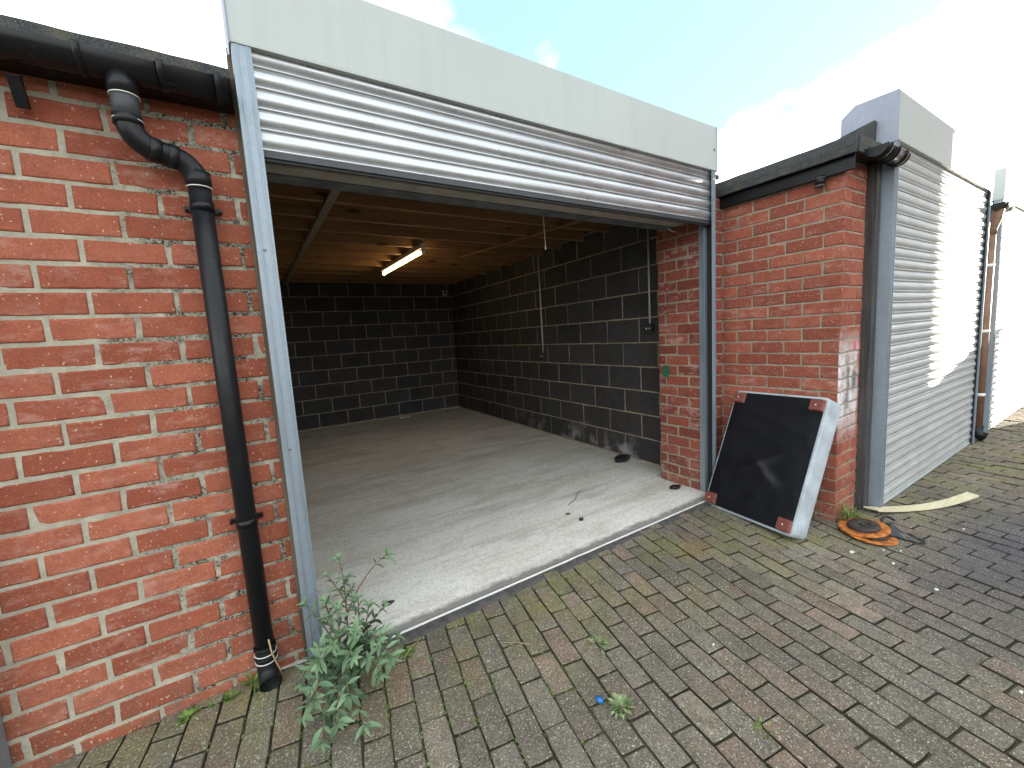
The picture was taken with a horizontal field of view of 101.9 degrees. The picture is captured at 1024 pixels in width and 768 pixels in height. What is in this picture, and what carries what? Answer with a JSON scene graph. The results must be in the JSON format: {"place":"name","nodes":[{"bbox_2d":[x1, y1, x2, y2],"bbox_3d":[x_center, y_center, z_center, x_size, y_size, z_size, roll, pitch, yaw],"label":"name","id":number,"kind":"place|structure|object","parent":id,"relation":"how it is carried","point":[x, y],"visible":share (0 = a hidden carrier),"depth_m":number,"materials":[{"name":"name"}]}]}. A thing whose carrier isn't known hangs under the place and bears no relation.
{"place":"outdoors","nodes":[
{"label":"outdoors","id":0,"kind":"place"},
{"bbox_2d":[281,407,705,669],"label":"garage floor","id":1,"kind":"structure","parent":0,"point":[455,507],"depth_m":3.33,"materials":[{"name":"concrete"}]},
{"bbox_2d":[280,282,458,431],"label":"block wall","id":2,"kind":"structure","parent":1,"relation":"on","point":[360,352],"depth_m":7.19,"materials":[{"name":"concrete"}]},
{"bbox_2d":[362,500,705,649],"bbox_3d":[0.405,1.039,2.503,2.830,0.022,0.006,-8,8,-32],"label":"threshold strip","id":3,"kind":"object","parent":1,"relation":"on","point":[457,608],"visible":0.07,"depth_m":2.32,"materials":[{"name":"metal"}]},
{"bbox_2d":[450,224,660,466],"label":"block wall","id":4,"kind":"structure","parent":1,"relation":"on","point":[592,379],"depth_m":4.92,"materials":[{"name":"concrete"}]},
{"bbox_2d":[538,256,545,358],"bbox_3d":[0.366,-0.981,5.385,0.042,1.320,0.087,-8,8,-32],"label":"cable conduit","id":5,"kind":"object","parent":4,"relation":"attached to","point":[542,354],"visible":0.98,"depth_m":5.40,"materials":[{"name":"white plastic"}]},
{"bbox_2d":[645,229,653,332],"bbox_3d":[1.258,-0.979,3.838,0.042,1.010,0.087,-8,8,-32],"label":"cable conduit","id":6,"kind":"object","parent":4,"relation":"attached to","point":[649,327],"visible":0.99,"depth_m":3.85,"materials":[{"name":"white plastic"}]},
{"bbox_2d":[614,454,629,462],"bbox_3d":[1.125,0.763,4.247,0.117,0.045,0.194,2,9,38],"label":"plastic dish","id":7,"kind":"object","parent":1,"relation":"on","point":[620,458],"visible":1,"depth_m":4.22,"materials":[{"name":"black plastic"}]},
{"bbox_2d":[657,198,722,489],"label":"brick pier","id":8,"kind":"structure","parent":1,"relation":"on","point":[678,277],"depth_m":3.38,"materials":[{"name":"red brick"}]},
{"bbox_2d":[265,162,683,230],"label":"lintel","id":9,"kind":"structure","parent":8,"relation":"on","point":[298,176],"depth_m":2.26,"materials":[{"name":"metal"}]},
{"bbox_2d":[662,365,669,376],"bbox_3d":[1.304,-0.109,3.523,0.004,0.101,0.072,-8,8,-32],"label":"paint patch","id":10,"kind":"object","parent":8,"relation":"attached to","point":[665,370],"visible":1,"depth_m":3.52,"materials":[{"name":"green paint"}]},
{"bbox_2d":[0,0,1023,183],"label":"sky","id":11,"kind":"structure","parent":0,"point":[777,80],"materials":[{"name":"white"}]},
{"bbox_2d":[50,406,1023,767],"bbox_3d":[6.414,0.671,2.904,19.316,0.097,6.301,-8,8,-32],"label":"paving","id":12,"kind":"structure","parent":0,"point":[640,578],"depth_m":1.70,"materials":[{"name":"grey brick"}]},
{"bbox_2d":[0,70,304,767],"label":"brick wall","id":13,"kind":"structure","parent":12,"relation":"on","point":[124,608],"depth_m":1.44,"materials":[{"name":"red brick"}]},
{"bbox_2d":[0,712,12,767],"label":"roller shutter","id":14,"kind":"object","parent":13,"relation":"attached to","point":[5,760],"depth_m":1.32,"materials":[{"name":"grey metal"}]},
{"bbox_2d":[5,73,31,108],"bbox_3d":[-1.467,-0.870,1.236,0.030,0.084,0.052,-8,8,-32],"label":"gutter strut","id":15,"kind":"object","parent":13,"relation":"attached to","point":[18,90],"visible":1,"depth_m":1.23,"materials":[{"name":"black plastic"}]},
{"bbox_2d":[0,25,233,106],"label":"gutter","id":16,"kind":"object","parent":13,"relation":"attached to","point":[73,56],"visible":1,"depth_m":1.26,"materials":[{"name":"black plastic"}]},
{"bbox_2d":[104,69,281,691],"bbox_3d":[-1.104,0.127,1.509,0.256,2.228,0.150,-8,8,-32],"label":"drainpipe","id":17,"kind":"object","parent":13,"relation":"attached to","point":[123,90],"visible":1,"depth_m":1.51,"materials":[{"name":"black plastic"}]},
{"bbox_2d":[0,14,718,285],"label":"garage roof","id":18,"kind":"structure","parent":13,"relation":"on","point":[321,235],"depth_m":3.87,"materials":[{"name":"brown wood"}]},
{"bbox_2d":[381,243,425,275],"bbox_3d":[-1.296,-1.425,4.843,0.046,0.100,1.500,-8,8,-32],"label":"batten light","id":19,"kind":"object","parent":18,"relation":"attached to","point":[412,252],"visible":1,"depth_m":4.67,"materials":[{"name":"white plastic"}]},
{"bbox_2d":[221,0,716,661],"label":"roller shutter","id":20,"kind":"object","parent":13,"relation":"attached to","point":[359,88],"visible":0.95,"depth_m":1.86,"materials":[{"name":"grey metal"}]},
{"bbox_2d":[176,706,200,725],"bbox_3d":[-1.213,1.246,1.557,0.082,0.040,0.067,-8,8,-32],"label":"weed","id":21,"kind":"object","parent":12,"relation":"on","point":[185,713],"visible":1,"depth_m":1.56,"materials":[{"name":"green plant"}]},
{"bbox_2d":[222,688,240,703],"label":"weed","id":22,"kind":"object","parent":12,"relation":"on","point":[227,699],"visible":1,"depth_m":1.63,"materials":[{"name":"green plant"}]},
{"bbox_2d":[238,671,266,692],"bbox_3d":[-1.048,1.201,1.686,0.139,0.078,0.112,1,8,35],"label":"weed","id":23,"kind":"object","parent":12,"relation":"on","point":[251,679],"visible":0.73,"depth_m":1.69,"materials":[{"name":"green plant"}]},
{"bbox_2d":[268,639,285,679],"bbox_3d":[-0.946,1.113,1.674,0.008,0.221,0.054,-1,7,20],"label":"dead stalk","id":24,"kind":"object","parent":12,"relation":"on","point":[281,672],"visible":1,"depth_m":1.67,"materials":[{"name":"beige plant"}]},
{"bbox_2d":[293,545,406,753],"bbox_3d":[-0.611,0.950,1.575,0.436,0.532,0.460,-8,8,-32],"label":"plant","id":25,"kind":"object","parent":12,"relation":"on","point":[342,659],"visible":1,"depth_m":1.57,"materials":[{"name":"green plant"}]},
{"bbox_2d":[401,646,414,659],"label":"weed","id":26,"kind":"object","parent":12,"relation":"on","point":[412,650],"visible":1,"depth_m":1.82,"materials":[{"name":"green plant"}]},
{"bbox_2d":[204,550,758,767],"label":"moss","id":27,"kind":"object","parent":12,"relation":"on","point":[428,764],"visible":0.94,"depth_m":1.57,"materials":[{"name":"green plant"}]},
{"bbox_2d":[312,502,711,679],"bbox_3d":[0.404,1.050,2.473,2.900,0.026,0.076,-8,8,-32],"label":"doorstep","id":28,"kind":"object","parent":12,"relation":"on","point":[430,626],"visible":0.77,"depth_m":2.20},
{"bbox_2d":[586,634,609,653],"bbox_3d":[0.383,1.144,1.833,0.111,0.049,0.098,0,8,27],"label":"weed","id":29,"kind":"object","parent":12,"relation":"on","point":[599,638],"visible":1,"depth_m":1.84,"materials":[{"name":"green plant"}]},
{"bbox_2d":[595,695,602,703],"bbox_3d":[0.331,1.189,1.567,0.025,0.012,0.035,-8,8,-32],"label":"plastic scrap","id":30,"kind":"object","parent":12,"relation":"on","point":[599,699],"visible":1,"depth_m":1.56,"materials":[{"name":"blue plastic"}]},
{"bbox_2d":[607,693,634,719],"bbox_3d":[0.405,1.186,1.535,0.102,0.037,0.107,-3,7,6],"label":"weed","id":31,"kind":"object","parent":12,"relation":"on","point":[623,700],"visible":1,"depth_m":1.54,"materials":[{"name":"green plant"}]},
{"bbox_2d":[751,716,777,740],"bbox_3d":[0.866,1.185,1.425,0.079,0.021,0.079,-8,8,-32],"label":"weed","id":32,"kind":"object","parent":12,"relation":"on","point":[759,726],"visible":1,"depth_m":1.43,"materials":[{"name":"green plant"}]},
{"bbox_2d":[704,391,840,539],"bbox_3d":[1.794,0.518,2.925,0.202,0.912,0.675,20,-4,-22],"label":"cushion base","id":33,"kind":"object","parent":12,"relation":"on","point":[771,462],"visible":1,"depth_m":2.80,"materials":[{"name":"black fabric"}]},
{"bbox_2d":[722,162,866,521],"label":"brick wall","id":34,"kind":"structure","parent":12,"relation":"on","point":[792,270],"depth_m":2.85,"materials":[{"name":"red brick"}]},
{"bbox_2d":[716,120,881,208],"bbox_3d":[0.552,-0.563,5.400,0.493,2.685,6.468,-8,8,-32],"label":"felt roof edge","id":35,"kind":"object","parent":34,"relation":"on","point":[845,153],"visible":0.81,"depth_m":2.71,"materials":[{"name":"black plastic"}]},
{"bbox_2d":[814,175,825,188],"bbox_3d":[1.948,-1.279,2.628,0.060,0.065,0.060,-8,8,-32],"label":"pipe stub","id":36,"kind":"object","parent":35,"relation":"attached to","point":[819,180],"visible":1,"depth_m":2.61,"materials":[{"name":"black plastic"}]},
{"bbox_2d":[864,141,910,166],"bbox_3d":[2.290,-1.401,2.537,0.379,0.089,0.128,-8,8,-32],"label":"gutter","id":37,"kind":"object","parent":35,"relation":"attached to","point":[891,154],"visible":0.99,"depth_m":2.48,"materials":[{"name":"black plastic"}]},
{"bbox_2d":[836,501,870,519],"bbox_3d":[2.268,0.881,2.788,0.238,0.146,0.260,-8,8,-32],"label":"weed","id":38,"kind":"object","parent":12,"relation":"on","point":[848,515],"visible":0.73,"depth_m":2.80,"materials":[{"name":"green plant"}]},
{"bbox_2d":[847,533,898,545],"bbox_3d":[2.257,0.944,2.616,0.260,0.043,0.260,-8,8,-32],"label":"brake disc","id":39,"kind":"object","parent":12,"relation":"on","point":[888,540],"visible":0.34,"depth_m":2.54,"materials":[{"name":"orange metal"}]},
{"bbox_2d":[838,517,890,537],"bbox_3d":[2.247,0.910,2.655,0.259,0.054,0.260,-8,8,-32],"label":"brake disc","id":40,"kind":"object","parent":39,"relation":"on","point":[871,529],"visible":0.99,"depth_m":2.62,"materials":[{"name":"orange metal"}]},
{"bbox_2d":[880,515,925,543],"bbox_3d":[2.474,0.910,2.640,0.220,0.061,0.256,3,9,44],"label":"rag","id":41,"kind":"object","parent":12,"relation":"on","point":[896,532],"visible":0.82,"depth_m":2.59,"materials":[{"name":"grey fabric"}]},
{"bbox_2d":[863,492,978,511],"bbox_3d":[2.895,0.846,2.939,0.823,0.064,0.074,-4,7,-6],"label":"bed slat","id":42,"kind":"object","parent":12,"relation":"on","point":[959,498],"visible":1,"depth_m":2.94,"materials":[{"name":"beige wood"}]},
{"bbox_3d":[4.711,-0.563,4.526,0.492,2.391,0.404,-8,8,-32],"label":"brick pier","id":43,"kind":"object","parent":12,"relation":"on","visible":0},
{"bbox_2d":[974,208,1004,440],"bbox_3d":[4.798,-0.558,4.235,0.149,2.331,0.184,-8,8,-32],"label":"downpipe","id":44,"kind":"object","parent":43,"relation":"attached to","point":[996,216],"visible":0.66,"depth_m":4.18,"materials":[{"name":"brown plastic"},{"name":"white plastic"},{"name":"black plastic"}]},
{"bbox_2d":[991,201,1014,213],"bbox_3d":[4.852,-1.754,4.121,0.394,0.089,0.128,-8,8,-32],"label":"gutter","id":45,"kind":"object","parent":44,"relation":"attached to","point":[1008,206],"visible":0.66,"depth_m":4.03,"materials":[{"name":"black plastic"}]},
{"bbox_2d":[669,484,680,489],"bbox_3d":[1.358,0.856,3.451,0.120,0.018,0.072,-8,8,-32],"label":"plastic scrap","id":46,"kind":"object","parent":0,"point":[675,486],"visible":1,"depth_m":3.44,"materials":[{"name":"black plastic"}]},
{"bbox_3d":[4.656,-1.072,8.116,9.300,2.570,6.200,-8,8,-32],"label":"garage building","id":47,"kind":"object","parent":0,"visible":0},
{"bbox_2d":[841,88,995,511],"bbox_3d":[3.469,-0.612,3.535,2.626,2.799,0.306,-8,8,-32],"label":"roller shutter","id":48,"kind":"object","parent":47,"relation":"attached to","point":[927,215],"visible":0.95,"depth_m":3.12,"materials":[{"name":"grey metal"}]},
{"bbox_2d":[983,167,1023,432],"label":"roller shutter","id":49,"kind":"object","parent":47,"relation":"attached to","point":[1004,396],"visible":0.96,"depth_m":4.75,"materials":[{"name":"grey metal"}]}
]}

